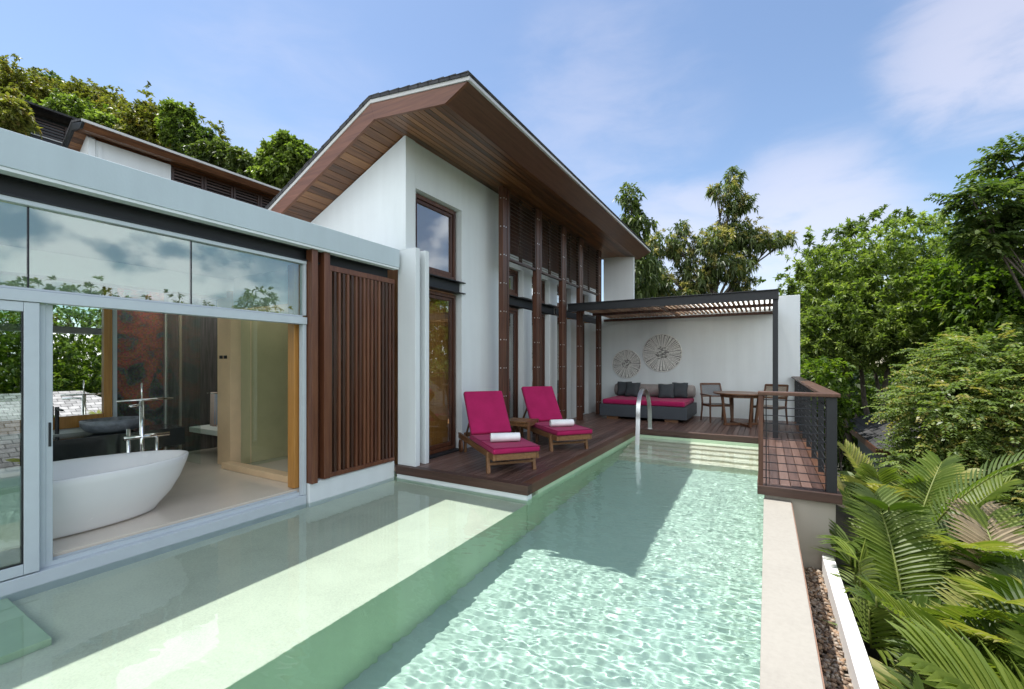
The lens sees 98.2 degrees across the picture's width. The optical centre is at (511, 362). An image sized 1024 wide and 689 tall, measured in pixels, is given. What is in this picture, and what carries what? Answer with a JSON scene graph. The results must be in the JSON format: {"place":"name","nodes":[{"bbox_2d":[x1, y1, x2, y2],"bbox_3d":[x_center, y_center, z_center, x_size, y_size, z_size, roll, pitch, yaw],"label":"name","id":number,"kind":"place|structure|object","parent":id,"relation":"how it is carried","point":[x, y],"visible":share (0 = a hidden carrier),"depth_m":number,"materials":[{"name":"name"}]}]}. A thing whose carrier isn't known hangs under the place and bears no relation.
{"place":"outdoors","nodes":[
{"label":"outdoors","id":0,"kind":"place"},
{"bbox_2d":[0,437,764,688],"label":"water","id":1,"kind":"structure","parent":0,"point":[630,565],"depth_m":3.07,"materials":[{"name":"teal liquid"}]},
{"bbox_2d":[0,0,1023,378],"label":"sky","id":2,"kind":"structure","parent":0,"point":[833,111],"materials":[{"name":"blue"}]},
{"bbox_2d":[394,434,757,496],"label":"pool wall","id":3,"kind":"structure","parent":0,"point":[630,439],"depth_m":8.62,"materials":[{"name":"tile"}]},
{"bbox_2d":[0,128,399,596],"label":"bathroom wing","id":4,"kind":"structure","parent":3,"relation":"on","point":[211,291],"depth_m":4.79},
{"bbox_2d":[0,300,39,581],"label":"sliding door","id":5,"kind":"structure","parent":4,"relation":"in","point":[30,312],"depth_m":3.18,"materials":[{"name":"grey metal"}]},
{"bbox_2d":[40,304,52,566],"bbox_3d":[-3.483,0.540,3.308,0.055,1.940,0.080,0,0,30],"label":"sliding door","id":6,"kind":"structure","parent":4,"relation":"in","point":[46,311],"depth_m":3.30,"materials":[{"name":"grey metal"}]},
{"bbox_2d":[0,287,116,434],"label":"window","id":7,"kind":"structure","parent":4,"relation":"attached to","point":[84,361],"depth_m":5.08,"materials":[{"name":"clear glass"}]},
{"bbox_2d":[0,424,184,468],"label":"vanity counter","id":8,"kind":"object","parent":4,"relation":"on","point":[75,445],"visible":0.38,"depth_m":4.87,"materials":[{"name":"black stone"}]},
{"bbox_2d":[55,407,63,433],"bbox_3d":[-4.965,0.644,4.867,0.178,0.300,0.035,0,0,30],"label":"basin tap","id":9,"kind":"object","parent":8,"relation":"on","point":[57,409],"visible":1,"depth_m":4.89,"materials":[{"name":"grey paint"}]},
{"bbox_2d":[79,416,144,433],"bbox_3d":[-4.644,0.733,5.167,0.480,0.152,0.580,0,0,30],"label":"wash basin","id":10,"kind":"object","parent":8,"relation":"on","point":[106,425],"visible":0.89,"depth_m":5.03,"materials":[{"name":"stone"}]},
{"bbox_2d":[0,450,188,549],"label":"bathtub","id":11,"kind":"object","parent":4,"relation":"on","point":[92,492],"visible":0.91,"depth_m":3.90,"materials":[{"name":"white ceramic"}]},
{"bbox_2d":[116,383,172,452],"bbox_3d":[-4.048,0.840,4.952,0.192,1.220,0.520,0,0,30],"label":"tub filler","id":12,"kind":"object","parent":4,"relation":"on","point":[141,436],"visible":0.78,"depth_m":4.94,"materials":[{"name":"silver metal"}]},
{"bbox_2d":[0,194,306,494],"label":"window frame","id":13,"kind":"structure","parent":4,"relation":"in","point":[9,293],"depth_m":3.97,"materials":[{"name":"grey metal"}]},
{"bbox_2d":[189,392,216,435],"bbox_3d":[-4.612,0.785,6.971,1.060,0.650,0.400,0,0,30],"label":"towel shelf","id":14,"kind":"object","parent":4,"relation":"on","point":[207,429],"visible":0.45,"depth_m":6.90,"materials":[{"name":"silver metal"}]},
{"bbox_2d":[210,392,216,426],"bbox_3d":[-4.483,0.707,6.683,0.170,0.510,0.064,0,0,30],"label":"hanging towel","id":15,"kind":"object","parent":14,"relation":"hanging from","point":[212,401],"visible":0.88,"depth_m":6.67,"materials":[{"name":"beige fabric"}]},
{"bbox_2d":[214,394,216,424],"bbox_3d":[-4.379,0.695,6.623,0.170,0.470,0.064,0,0,30],"label":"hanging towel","id":16,"kind":"object","parent":14,"relation":"hanging from","point":[216,411],"visible":0.27,"depth_m":6.63,"materials":[{"name":"beige fabric"}]},
{"bbox_2d":[306,249,394,483],"bbox_3d":[-2.014,0.045,5.671,0.140,2.700,1.317,0,0,30],"label":"timber screen","id":17,"kind":"object","parent":4,"relation":"on","point":[350,372],"visible":1,"depth_m":5.53,"materials":[{"name":"brown wood"}]},
{"bbox_2d":[397,474,531,499],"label":"deck curb","id":18,"kind":"structure","parent":3,"relation":"on","point":[489,491],"depth_m":5.63,"materials":[{"name":"white paint"}]},
{"bbox_2d":[523,429,635,492],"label":"deck edge","id":19,"kind":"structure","parent":3,"relation":"on","point":[543,479],"depth_m":6.54,"materials":[{"name":"brown wood"}]},
{"bbox_2d":[632,428,757,443],"bbox_3d":[3.717,1.505,9.138,2.448,0.114,0.108,0,0,30],"label":"deck edge back","id":20,"kind":"object","parent":3,"relation":"on","point":[718,437],"visible":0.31,"depth_m":9.02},
{"bbox_2d":[760,497,823,688],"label":"pool coping","id":21,"kind":"object","parent":3,"relation":"on","point":[789,659],"visible":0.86,"depth_m":2.84,"materials":[{"name":"beige stone"}]},
{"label":"deck subfloor","id":22,"kind":"structure","parent":3,"relation":"on","visible":0},
{"bbox_2d":[418,411,823,489],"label":"deck","id":23,"kind":"structure","parent":22,"relation":"on","point":[471,461],"depth_m":7.21,"materials":[{"name":"brown wood"}]},
{"bbox_2d":[264,70,650,466],"bbox_3d":[-0.236,-0.722,10.155,4.682,5.544,9.160,0,0,30],"label":"villa","id":24,"kind":"object","parent":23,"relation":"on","point":[486,212],"visible":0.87,"depth_m":7.34,"materials":[{"name":"white paint"}]},
{"bbox_2d":[416,194,455,279],"bbox_3d":[-1.221,-1.920,6.944,0.070,1.140,1.030,0,0,30],"label":"window","id":25,"kind":"structure","parent":24,"relation":"in","point":[421,200],"depth_m":7.25,"materials":[{"name":"brown wood"}]},
{"bbox_2d":[429,290,455,454],"bbox_3d":[-1.221,0.155,6.944,0.070,2.530,1.030,0,0,30],"label":"window","id":26,"kind":"structure","parent":24,"relation":"in","point":[451,444],"depth_m":7.31,"materials":[{"name":"brown wood"}]},
{"bbox_2d":[509,268,517,296],"bbox_3d":[-0.115,-1.623,8.871,0.070,0.525,0.865,0,0,30],"label":"window","id":27,"kind":"structure","parent":24,"relation":"in","point":[514,292],"depth_m":9.15,"materials":[{"name":"brown glass"}]},
{"bbox_2d":[509,307,517,432],"bbox_3d":[-0.115,0.167,8.871,0.070,2.545,0.865,0,0,30],"label":"window","id":28,"kind":"structure","parent":24,"relation":"in","point":[513,311],"depth_m":9.17,"materials":[{"name":"brown glass"}]},
{"bbox_2d":[529,277,544,303],"bbox_3d":[0.521,-1.623,9.980,0.070,0.525,0.870,0,0,30],"label":"window","id":29,"kind":"structure","parent":24,"relation":"in","point":[543,282],"depth_m":10.30,"materials":[{"name":"brown glass"}]},
{"bbox_2d":[532,312,544,385],"bbox_3d":[0.521,0.167,9.980,0.070,2.545,0.870,0,0,30],"label":"window","id":30,"kind":"structure","parent":24,"relation":"in","point":[543,316],"depth_m":10.30,"materials":[{"name":"brown glass"}]},
{"bbox_2d":[555,286,566,309],"bbox_3d":[1.176,-1.623,11.120,0.070,0.525,0.840,0,0,30],"label":"window","id":31,"kind":"structure","parent":24,"relation":"in","point":[557,306],"depth_m":11.10,"materials":[{"name":"brown glass"}]},
{"bbox_2d":[557,318,566,417],"bbox_3d":[1.176,0.167,11.120,0.070,2.545,0.840,0,0,30],"label":"window","id":32,"kind":"structure","parent":24,"relation":"in","point":[557,318],"depth_m":11.45,"materials":[{"name":"brown glass"}]},
{"bbox_2d":[583,323,583,412],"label":"window","id":33,"kind":"structure","parent":24,"relation":"in","point":[583,323],"depth_m":12.54,"materials":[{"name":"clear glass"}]},
{"bbox_2d":[395,464,531,495],"bbox_3d":[-0.700,1.505,5.753,2.100,0.114,0.113,0,0,30],"label":"deck edge","id":34,"kind":"object","parent":23,"relation":"attached to","point":[519,488],"visible":1,"depth_m":5.62,"materials":[{"name":"brown wood"}]},
{"bbox_2d":[458,391,539,473],"bbox_3d":[-0.271,0.958,6.632,0.710,0.984,1.980,0,0,-20],"label":"sun lounger","id":35,"kind":"object","parent":23,"relation":"on","point":[487,414],"visible":0.89,"depth_m":6.73,"materials":[{"name":"pink fabric"}]},
{"bbox_2d":[490,432,519,441],"bbox_3d":[-0.093,1.022,6.064,0.400,0.116,0.139,0,0,-10],"label":"rolled towel","id":36,"kind":"object","parent":35,"relation":"on","point":[500,437],"visible":1,"depth_m":6.01,"materials":[{"name":"white fabric"}]},
{"bbox_2d":[509,417,538,441],"bbox_3d":[0.164,1.238,7.919,0.501,0.425,0.500,0,0,22],"label":"side table","id":37,"kind":"object","parent":23,"relation":"on","point":[522,422],"visible":0.78,"depth_m":7.74,"materials":[{"name":"brown wood"}]},
{"bbox_2d":[516,386,592,451],"bbox_3d":[0.681,0.958,8.069,0.710,0.984,1.980,0,0,-20],"label":"sun lounger","id":38,"kind":"object","parent":23,"relation":"on","point":[541,404],"visible":0.81,"depth_m":8.16,"materials":[{"name":"fabric"}]},
{"bbox_2d":[549,419,573,426],"bbox_3d":[0.839,1.022,7.494,0.400,0.116,0.139,0,0,-12],"label":"rolled towel","id":39,"kind":"object","parent":38,"relation":"on","point":[561,422],"visible":1,"depth_m":7.44,"materials":[{"name":"white fabric"}]},
{"bbox_2d":[635,388,651,444],"bbox_3d":[2.723,1.306,9.165,0.110,1.529,1.222,0,0,30],"label":"pool handrail","id":40,"kind":"object","parent":23,"relation":"on","point":[637,430],"visible":0.95,"depth_m":8.83,"materials":[{"name":"silver metal"}]},
{"bbox_2d":[600,395,696,422],"bbox_3d":[3.626,1.200,11.743,2.140,0.500,1.700,0,0,30],"label":"daybed","id":41,"kind":"object","parent":23,"relation":"on","point":[676,410],"visible":0.95,"depth_m":11.09,"materials":[{"name":"grey wicker"}]},
{"bbox_2d":[617,381,631,394],"bbox_3d":[3.151,0.735,12.442,0.400,0.400,0.153,0,-14,24],"label":"scatter cushion","id":42,"kind":"object","parent":41,"relation":"on","point":[621,389],"visible":0.67,"depth_m":12.41,"materials":[{"name":"grey fabric"}]},
{"bbox_2d":[625,382,640,396],"bbox_3d":[3.317,0.750,12.209,0.410,0.410,0.158,0,-20,38],"label":"scatter cushion","id":43,"kind":"object","parent":41,"relation":"on","point":[632,389],"visible":0.98,"depth_m":12.14,"materials":[{"name":"grey fabric"}]},
{"bbox_2d":[614,384,695,397],"bbox_3d":[3.922,0.778,12.300,2.160,0.344,0.344,0,0,30],"label":"bolster","id":44,"kind":"object","parent":41,"relation":"on","point":[653,389],"visible":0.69,"depth_m":12.16,"materials":[{"name":"beige fabric"}]},
{"bbox_2d":[658,384,673,397],"bbox_3d":[4.079,0.760,11.749,0.400,0.400,0.152,0,-22,21],"label":"scatter cushion","id":45,"kind":"object","parent":41,"relation":"on","point":[666,390],"visible":1,"depth_m":11.69,"materials":[{"name":"grey fabric"}]},
{"bbox_2d":[672,382,687,397],"bbox_3d":[4.426,0.735,11.711,0.410,0.410,0.156,0,-13,34],"label":"scatter cushion","id":46,"kind":"object","parent":41,"relation":"on","point":[680,389],"visible":0.89,"depth_m":11.63,"materials":[{"name":"grey fabric"}]},
{"bbox_2d":[567,289,778,438],"bbox_3d":[3.905,0.032,10.819,4.405,2.836,3.135,0,0,30],"label":"pergola","id":47,"kind":"object","parent":23,"relation":"on","point":[728,302],"visible":1,"depth_m":9.93,"materials":[{"name":"grey paint"}]},
{"bbox_2d":[700,383,733,422],"bbox_3d":[5.013,0.988,10.908,0.600,0.931,0.664,0,0,0],"label":"armchair","id":48,"kind":"object","parent":23,"relation":"on","point":[707,389],"visible":0.74,"depth_m":11.13,"materials":[{"name":"brown wood"}]},
{"bbox_2d":[713,391,765,426],"bbox_3d":[5.273,1.071,10.233,1.160,0.749,1.160,0,0,30],"label":"dining table","id":49,"kind":"object","parent":23,"relation":"on","point":[730,395],"visible":0.87,"depth_m":10.19,"materials":[{"name":"brown wood"}]},
{"bbox_2d":[752,384,788,423],"bbox_3d":[6.033,0.988,10.359,0.664,0.931,0.600,0,0,-36],"label":"armchair","id":50,"kind":"object","parent":23,"relation":"on","point":[781,387],"visible":0.56,"depth_m":10.40,"materials":[{"name":"brown wood"}]},
{"bbox_2d":[394,323,896,687],"bbox_3d":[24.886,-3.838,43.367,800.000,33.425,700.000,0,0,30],"label":"ground","id":51,"kind":"structure","parent":0,"point":[840,518],"depth_m":7.01,"materials":[{"name":"green plant"}]},
{"bbox_2d":[0,86,41,137],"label":"hill tree","id":52,"kind":"object","parent":51,"relation":"on","point":[16,114],"visible":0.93,"depth_m":9.07,"materials":[{"name":"green plant"}]},
{"bbox_2d":[0,53,71,102],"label":"hill tree","id":53,"kind":"object","parent":51,"relation":"on","point":[38,85],"visible":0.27,"depth_m":28.70,"materials":[{"name":"green plant"}]},
{"bbox_2d":[20,98,77,145],"bbox_3d":[-11.428,-1.730,11.297,2.930,8.360,4.780,0,0,30],"label":"hillside villa","id":54,"kind":"object","parent":51,"relation":"on","point":[54,124],"visible":0.04,"depth_m":10.40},
{"bbox_2d":[30,70,72,85],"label":"hill tree","id":55,"kind":"object","parent":51,"relation":"on","point":[52,73],"visible":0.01,"depth_m":32.23,"materials":[{"name":"green plant"}]},
{"bbox_2d":[24,88,122,131],"bbox_3d":[-26.279,-13.417,26.938,5.694,6.031,3.723,0,0,-9],"label":"hill tree","id":56,"kind":"object","parent":51,"relation":"on","point":[64,103],"visible":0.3,"depth_m":26.10,"materials":[{"name":"green plant"}]},
{"bbox_2d":[51,75,138,111],"bbox_3d":[-28.952,-16.595,30.899,6.717,6.251,4.249,0,0,-3],"label":"hill tree","id":57,"kind":"object","parent":51,"relation":"on","point":[79,86],"visible":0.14,"depth_m":29.98,"materials":[{"name":"green plant"}]},
{"bbox_2d":[97,103,122,121],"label":"hill tree","id":58,"kind":"object","parent":51,"relation":"on","point":[105,106],"visible":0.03,"depth_m":28.34,"materials":[{"name":"green plant"}]},
{"bbox_2d":[3,65,258,152],"bbox_3d":[-30.705,-13.804,31.164,44.124,22.656,15.145,0,0,4],"label":"hillside wood","id":59,"kind":"object","parent":51,"relation":"on","point":[112,105],"visible":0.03,"depth_m":27.95,"materials":[{"name":"green plant"}]},
{"bbox_2d":[105,94,164,146],"bbox_3d":[-23.026,-13.736,28.038,4.535,6.663,3.791,0,0,30],"label":"hill tree","id":60,"kind":"object","parent":51,"relation":"on","point":[142,129],"visible":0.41,"depth_m":27.03,"materials":[{"name":"green plant"}]},
{"bbox_2d":[61,118,280,207],"bbox_3d":[-7.553,-1.285,14.382,3.582,7.470,10.580,0,0,30],"label":"neighbour villa","id":61,"kind":"object","parent":51,"relation":"on","point":[85,136],"visible":0.09,"depth_m":10.38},
{"bbox_2d":[153,97,201,148],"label":"hill tree","id":62,"kind":"object","parent":51,"relation":"on","point":[171,112],"visible":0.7,"depth_m":26.39,"materials":[{"name":"green plant"}]},
{"bbox_2d":[169,119,222,154],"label":"hill tree","id":63,"kind":"object","parent":51,"relation":"on","point":[185,136],"visible":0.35,"depth_m":26.22,"materials":[{"name":"green plant"}]},
{"bbox_2d":[182,136,256,178],"bbox_3d":[-16.750,-10.409,26.126,5.257,5.356,2.955,0,0,-3],"label":"hill tree","id":64,"kind":"object","parent":51,"relation":"on","point":[230,157],"visible":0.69,"depth_m":25.27,"materials":[{"name":"green plant"}]},
{"bbox_2d":[244,128,317,188],"bbox_3d":[-11.098,-8.532,22.012,3.870,5.870,2.632,0,0,-7],"label":"hill tree","id":65,"kind":"object","parent":51,"relation":"on","point":[282,157],"visible":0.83,"depth_m":21.42,"materials":[{"name":"green plant"}]},
{"bbox_2d":[603,181,667,298],"bbox_3d":[4.392,-1.414,16.036,2.394,10.166,2.216,0,0,30],"label":"slender tree","id":66,"kind":"object","parent":51,"relation":"on","point":[637,221],"visible":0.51,"depth_m":15.75,"materials":[{"name":"green plant"}]},
{"bbox_2d":[595,295,799,421],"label":"garden wall","id":67,"kind":"structure","parent":51,"relation":"on","point":[731,353],"depth_m":11.69,"materials":[{"name":"white paint"}]},
{"bbox_2d":[612,350,640,377],"bbox_3d":[3.334,0.050,12.933,0.844,0.844,0.044,0,0,30],"label":"wall plaque","id":68,"kind":"object","parent":67,"relation":"attached to","point":[626,363],"depth_m":12.92,"materials":[{"name":"white wood"}]},
{"bbox_2d":[643,334,681,371],"bbox_3d":[4.202,-0.260,12.435,1.074,1.074,0.044,0,0,30],"label":"wall plaque","id":69,"kind":"object","parent":67,"relation":"attached to","point":[662,353],"depth_m":12.43,"materials":[{"name":"white wood"}]},
{"bbox_2d":[638,165,797,297],"bbox_3d":[8.308,-1.923,18.933,7.897,13.102,3.187,0,0,-8],"label":"flowering tree","id":70,"kind":"object","parent":51,"relation":"on","point":[726,242],"visible":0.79,"depth_m":18.67,"materials":[{"name":"green plant"}]},
{"bbox_2d":[765,439,835,568],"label":"walkway wall","id":71,"kind":"structure","parent":51,"relation":"on","point":[812,520],"depth_m":5.02,"materials":[{"name":"grey concrete"}]},
{"bbox_2d":[757,376,842,504],"bbox_3d":[4.959,0.948,8.018,0.810,1.205,6.915,0,0,30],"label":"balustrade","id":72,"kind":"object","parent":71,"relation":"on","point":[806,393],"visible":0.99,"depth_m":5.17,"materials":[{"name":"grey paint"}]},
{"bbox_2d":[800,354,861,437],"bbox_3d":[8.654,1.727,12.585,2.898,3.914,1.839,0,0,-14],"label":"shrub","id":73,"kind":"object","parent":51,"relation":"on","point":[832,383],"visible":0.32,"depth_m":12.21,"materials":[{"name":"green plant"}]},
{"bbox_2d":[822,554,878,688],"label":"planter edge","id":74,"kind":"object","parent":51,"relation":"on","point":[860,670],"visible":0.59,"depth_m":3.57,"materials":[{"name":"white paint"}]},
{"bbox_2d":[817,366,895,470],"bbox_3d":[14.654,2.930,19.655,4.897,6.513,4.802,0,0,30],"label":"shrub","id":75,"kind":"object","parent":51,"relation":"on","point":[843,440],"visible":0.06,"depth_m":19.49,"materials":[{"name":"green plant"}]},
{"bbox_2d":[772,204,998,472],"bbox_3d":[12.699,0.210,15.204,7.831,11.071,7.815,0,0,30],"label":"round tree","id":76,"kind":"object","parent":51,"relation":"on","point":[842,316],"visible":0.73,"depth_m":13.89,"materials":[{"name":"green plant"}]},
{"bbox_2d":[754,267,1022,474],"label":"valley wood","id":77,"kind":"object","parent":51,"relation":"on","point":[854,383],"visible":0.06,"depth_m":20.09,"materials":[{"name":"green plant"}]},
{"bbox_2d":[842,365,935,443],"bbox_3d":[17.037,3.337,20.084,4.778,7.808,4.554,0,0,-22],"label":"shrub","id":78,"kind":"object","parent":51,"relation":"on","point":[874,401],"visible":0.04,"depth_m":20.01,"materials":[{"name":"green plant"}]},
{"bbox_2d":[811,450,1023,585],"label":"palm clump","id":79,"kind":"object","parent":51,"relation":"on","point":[940,488],"visible":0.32,"depth_m":4.87,"materials":[{"name":"green plant"}]},
{"bbox_2d":[821,497,1023,670],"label":"palm clump","id":80,"kind":"object","parent":51,"relation":"on","point":[974,521],"visible":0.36,"depth_m":4.00,"materials":[{"name":"plant"}]},
{"bbox_2d":[829,482,1023,688],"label":"palm clump","id":81,"kind":"object","parent":51,"relation":"on","point":[908,562],"visible":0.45,"depth_m":4.32,"materials":[{"name":"green plant"}]},
{"bbox_2d":[837,439,1023,540],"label":"palm clump","id":82,"kind":"object","parent":51,"relation":"on","point":[856,457],"visible":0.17,"depth_m":5.95,"materials":[{"name":"green plant"}]},
{"bbox_2d":[844,398,1023,498],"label":"garden house","id":83,"kind":"structure","parent":51,"relation":"on","point":[864,434],"depth_m":12.42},
{"bbox_2d":[847,551,1023,688],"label":"palm clump","id":84,"kind":"object","parent":51,"relation":"on","point":[902,607],"visible":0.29,"depth_m":3.24,"materials":[{"name":"green plant"}]},
{"bbox_2d":[861,314,1023,551],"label":"feathery tree","id":85,"kind":"object","parent":51,"relation":"on","point":[991,402],"visible":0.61,"depth_m":8.88,"materials":[{"name":"green plant"}]},
{"bbox_2d":[884,611,1023,688],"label":"palm clump","id":86,"kind":"object","parent":51,"relation":"on","point":[936,658],"visible":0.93,"depth_m":2.49,"materials":[{"name":"green plant"}]},
{"bbox_2d":[887,569,1023,685],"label":"palm clump","id":87,"kind":"object","parent":51,"relation":"on","point":[989,626],"visible":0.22,"depth_m":3.31,"materials":[{"name":"plant"}]},
{"bbox_2d":[890,573,1023,688],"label":"palm clump","id":88,"kind":"object","parent":51,"relation":"on","point":[926,686],"visible":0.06,"depth_m":3.21,"materials":[{"name":"green plant"}]},
{"bbox_2d":[895,238,1023,373],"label":"yellowing tree","id":89,"kind":"object","parent":51,"relation":"on","point":[1000,296],"visible":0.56,"depth_m":11.22,"materials":[{"name":"green plant"}]},
{"bbox_2d":[923,131,1023,297],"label":"overhanging tree","id":90,"kind":"object","parent":51,"relation":"on","point":[998,235],"visible":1,"depth_m":9.37,"materials":[{"name":"green plant"}]},
{"bbox_2d":[944,542,1017,591],"bbox_3d":[5.305,2.682,4.507,2.843,1.920,2.880,0,0,38],"label":"palm clump","id":91,"kind":"object","parent":51,"relation":"on","point":[986,559],"visible":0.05,"depth_m":4.14,"materials":[{"name":"plant"}]},
{"bbox_2d":[803,566,853,688],"bbox_3d":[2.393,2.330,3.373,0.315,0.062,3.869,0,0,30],"label":"gravel","id":92,"kind":"structure","parent":0,"point":[825,639],"depth_m":3.77,"materials":[{"name":"brown gravel"}]},
{"bbox_2d":[844,649,932,688],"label":"palm clump","id":93,"kind":"object","parent":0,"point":[892,678],"visible":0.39,"depth_m":3.20,"materials":[{"name":"green plant"}]},
{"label":"pool outer wall","id":94,"kind":"structure","parent":0,"visible":0},
{"bbox_2d":[791,501,824,688],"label":"coping edge","id":95,"kind":"object","parent":94,"relation":"attached to","point":[809,607],"visible":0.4,"depth_m":2.85,"materials":[{"name":"stone"}]}
]}

